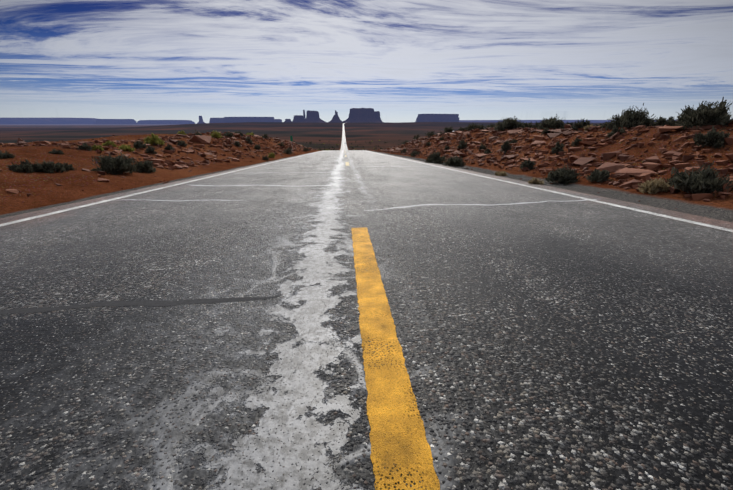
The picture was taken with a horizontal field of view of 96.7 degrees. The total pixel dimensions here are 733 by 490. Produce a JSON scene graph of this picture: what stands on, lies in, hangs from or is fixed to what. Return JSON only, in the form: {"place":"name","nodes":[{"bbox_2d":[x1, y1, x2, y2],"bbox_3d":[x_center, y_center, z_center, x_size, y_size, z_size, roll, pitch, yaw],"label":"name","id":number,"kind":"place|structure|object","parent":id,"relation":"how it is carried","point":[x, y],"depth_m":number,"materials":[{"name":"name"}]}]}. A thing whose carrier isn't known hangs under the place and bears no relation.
{"place":"outdoors","nodes":[
{"label":"outdoors","id":0,"kind":"place"},
{"bbox_2d":[95,119,137,123],"bbox_3d":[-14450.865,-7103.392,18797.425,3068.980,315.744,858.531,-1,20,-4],"label":"mesa","id":1,"kind":"structure","parent":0,"point":[115,121],"depth_m":18557.61,"materials":[{"name":"stone"}]},
{"bbox_2d":[137,120,194,123],"bbox_3d":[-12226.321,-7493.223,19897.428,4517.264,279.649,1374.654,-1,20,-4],"label":"mesa","id":2,"kind":"structure","parent":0,"point":[165,122],"depth_m":19517.17,"materials":[{"name":"stone"}]},
{"bbox_2d":[0,123,732,489],"bbox_3d":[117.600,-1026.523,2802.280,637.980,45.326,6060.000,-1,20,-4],"label":"road","id":3,"kind":"structure","parent":0,"point":[568,343],"depth_m":1.40,"materials":[{"name":"grey asphalt"}]},
{"bbox_2d":[0,296,278,313],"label":"crack","id":4,"kind":"object","parent":3,"relation":"on","point":[124,303],"depth_m":1.69,"materials":[{"name":"black asphalt"}]},
{"bbox_2d":[0,133,342,225],"bbox_3d":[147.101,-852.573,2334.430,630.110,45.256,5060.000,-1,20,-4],"label":"edge line","id":5,"kind":"object","parent":3,"relation":"on","point":[21,220],"depth_m":4.84,"materials":[{"name":"white paint"}]},
{"bbox_2d":[127,199,243,200],"bbox_3d":[-2.944,-0.675,4.931,2.314,0.018,0.164,1,20,2],"label":"crack","id":6,"kind":"object","parent":3,"relation":"on","point":[189,200],"depth_m":4.91,"materials":[{"name":"grey asphalt"}]},
{"bbox_2d":[192,185,331,185],"bbox_3d":[-2.255,-1.232,6.756,3.177,0.032,0.278,1,20,3],"label":"crack","id":7,"kind":"object","parent":3,"relation":"on","point":[265,185],"depth_m":6.77,"materials":[{"name":"grey asphalt"}]},
{"bbox_2d":[367,166,409,166],"bbox_3d":[1.040,-3.067,12.722,3.137,0.034,0.260,2,20,5],"label":"crack","id":8,"kind":"object","parent":3,"relation":"on","point":[390,166],"depth_m":12.78,"materials":[{"name":"grey asphalt"}]},
{"bbox_2d":[344,150,439,489],"bbox_3d":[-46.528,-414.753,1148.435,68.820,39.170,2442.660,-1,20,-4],"label":"line dashes","id":9,"kind":"object","parent":3,"relation":"on","point":[397,436],"depth_m":1.05,"materials":[{"name":"yellow paint"}]},
{"bbox_2d":[364,199,595,210],"bbox_3d":[1.730,-0.585,4.556,3.651,0.039,0.292,-4,21,-11],"label":"crack","id":10,"kind":"object","parent":3,"relation":"on","point":[468,204],"depth_m":4.48,"materials":[{"name":"grey asphalt"}]},
{"bbox_2d":[344,130,732,231],"bbox_3d":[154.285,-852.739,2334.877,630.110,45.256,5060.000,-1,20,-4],"label":"edge line","id":11,"kind":"object","parent":3,"relation":"on","point":[703,224],"depth_m":4.35,"materials":[{"name":"white paint"}]},
{"bbox_2d":[0,122,732,221],"bbox_3d":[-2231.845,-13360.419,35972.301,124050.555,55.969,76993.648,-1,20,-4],"label":"ground","id":12,"kind":"structure","parent":0,"point":[44,190],"depth_m":9.88,"materials":[{"name":"red soil"}]},
{"bbox_2d":[0,118,96,123],"bbox_3d":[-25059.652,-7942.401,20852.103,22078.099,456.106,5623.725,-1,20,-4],"label":"mesa","id":13,"kind":"structure","parent":12,"relation":"on","point":[47,120],"depth_m":20009.39,"materials":[{"name":"stone"}]},
{"bbox_2d":[197,116,204,123],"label":"spire","id":14,"kind":"structure","parent":12,"relation":"on","point":[200,120],"depth_m":12665.21,"materials":[{"name":"stone"}]},
{"bbox_2d":[209,118,223,122],"bbox_3d":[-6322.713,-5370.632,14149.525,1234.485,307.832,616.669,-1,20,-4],"label":"long mesa","id":15,"kind":"structure","parent":12,"relation":"on","point":[216,120],"depth_m":13936.26,"materials":[{"name":"stone"}]},
{"bbox_2d":[91,130,372,157],"bbox_3d":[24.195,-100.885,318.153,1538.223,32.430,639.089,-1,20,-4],"label":"shrubs","id":16,"kind":"object","parent":12,"relation":"on","point":[147,140],"depth_m":13.72,"materials":[{"name":"green plant"}]},
{"bbox_2d":[222,117,275,122],"bbox_3d":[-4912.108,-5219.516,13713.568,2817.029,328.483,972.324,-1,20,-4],"label":"long mesa","id":17,"kind":"structure","parent":12,"relation":"on","point":[245,119],"depth_m":13451.15,"materials":[{"name":"stone"}]},
{"bbox_2d":[292,115,302,121],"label":"butte","id":18,"kind":"object","parent":12,"relation":"on","point":[297,118],"depth_m":8102.67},
{"bbox_2d":[302,110,324,122],"bbox_3d":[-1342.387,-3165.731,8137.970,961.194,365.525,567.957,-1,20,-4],"label":"butte","id":19,"kind":"object","parent":12,"relation":"on","point":[312,116],"depth_m":8042.33,"materials":[{"name":"stone"}]},
{"bbox_2d":[329,114,341,121],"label":"butte","id":20,"kind":"object","parent":12,"relation":"on","point":[335,118],"depth_m":7483.17,"materials":[{"name":"stone"}]},
{"bbox_2d":[342,108,382,122],"bbox_3d":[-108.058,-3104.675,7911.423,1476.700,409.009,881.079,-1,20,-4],"label":"butte","id":21,"kind":"object","parent":12,"relation":"on","point":[357,115],"depth_m":7755.43,"materials":[{"name":"stone"}]},
{"bbox_2d":[374,111,381,120],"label":"butte","id":22,"kind":"object","parent":21,"relation":"attached to","point":[377,114],"depth_m":8023.94,"materials":[{"name":"stone"}]},
{"bbox_2d":[0,121,732,208],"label":"rocks","id":23,"kind":"object","parent":12,"relation":"on","point":[643,172],"depth_m":10.35,"materials":[{"name":"brown stone"}]},
{"bbox_2d":[0,97,732,195],"bbox_3d":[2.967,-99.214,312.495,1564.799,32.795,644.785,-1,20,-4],"label":"shrubs","id":24,"kind":"object","parent":12,"relation":"on","point":[707,180],"depth_m":8.16,"materials":[{"name":"green plant"}]},
{"bbox_2d":[495,124,670,193],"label":"shrubs","id":25,"kind":"object","parent":12,"relation":"on","point":[656,185],"depth_m":5.25,"materials":[{"name":"green plant"}]},
{"bbox_2d":[0,0,732,123],"label":"sky","id":26,"kind":"structure","parent":0,"point":[137,60],"materials":[{"name":"blue"}]},
{"bbox_2d":[42,112,717,193],"bbox_3d":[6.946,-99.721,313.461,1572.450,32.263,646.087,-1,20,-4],"label":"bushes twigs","id":27,"kind":"object","parent":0,"point":[557,153],"depth_m":12.45,"materials":[{"name":"plant"}]},
{"bbox_2d":[415,114,459,121],"bbox_3d":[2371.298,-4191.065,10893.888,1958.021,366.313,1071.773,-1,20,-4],"label":"mesa","id":28,"kind":"structure","parent":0,"point":[437,118],"depth_m":10605.25,"materials":[{"name":"stone"}]},
{"bbox_2d":[459,120,655,122],"bbox_3d":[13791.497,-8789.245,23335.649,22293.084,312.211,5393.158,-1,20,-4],"label":"mesa","id":29,"kind":"structure","parent":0,"point":[572,121],"depth_m":21601.10,"materials":[{"name":"stone"}]}
]}

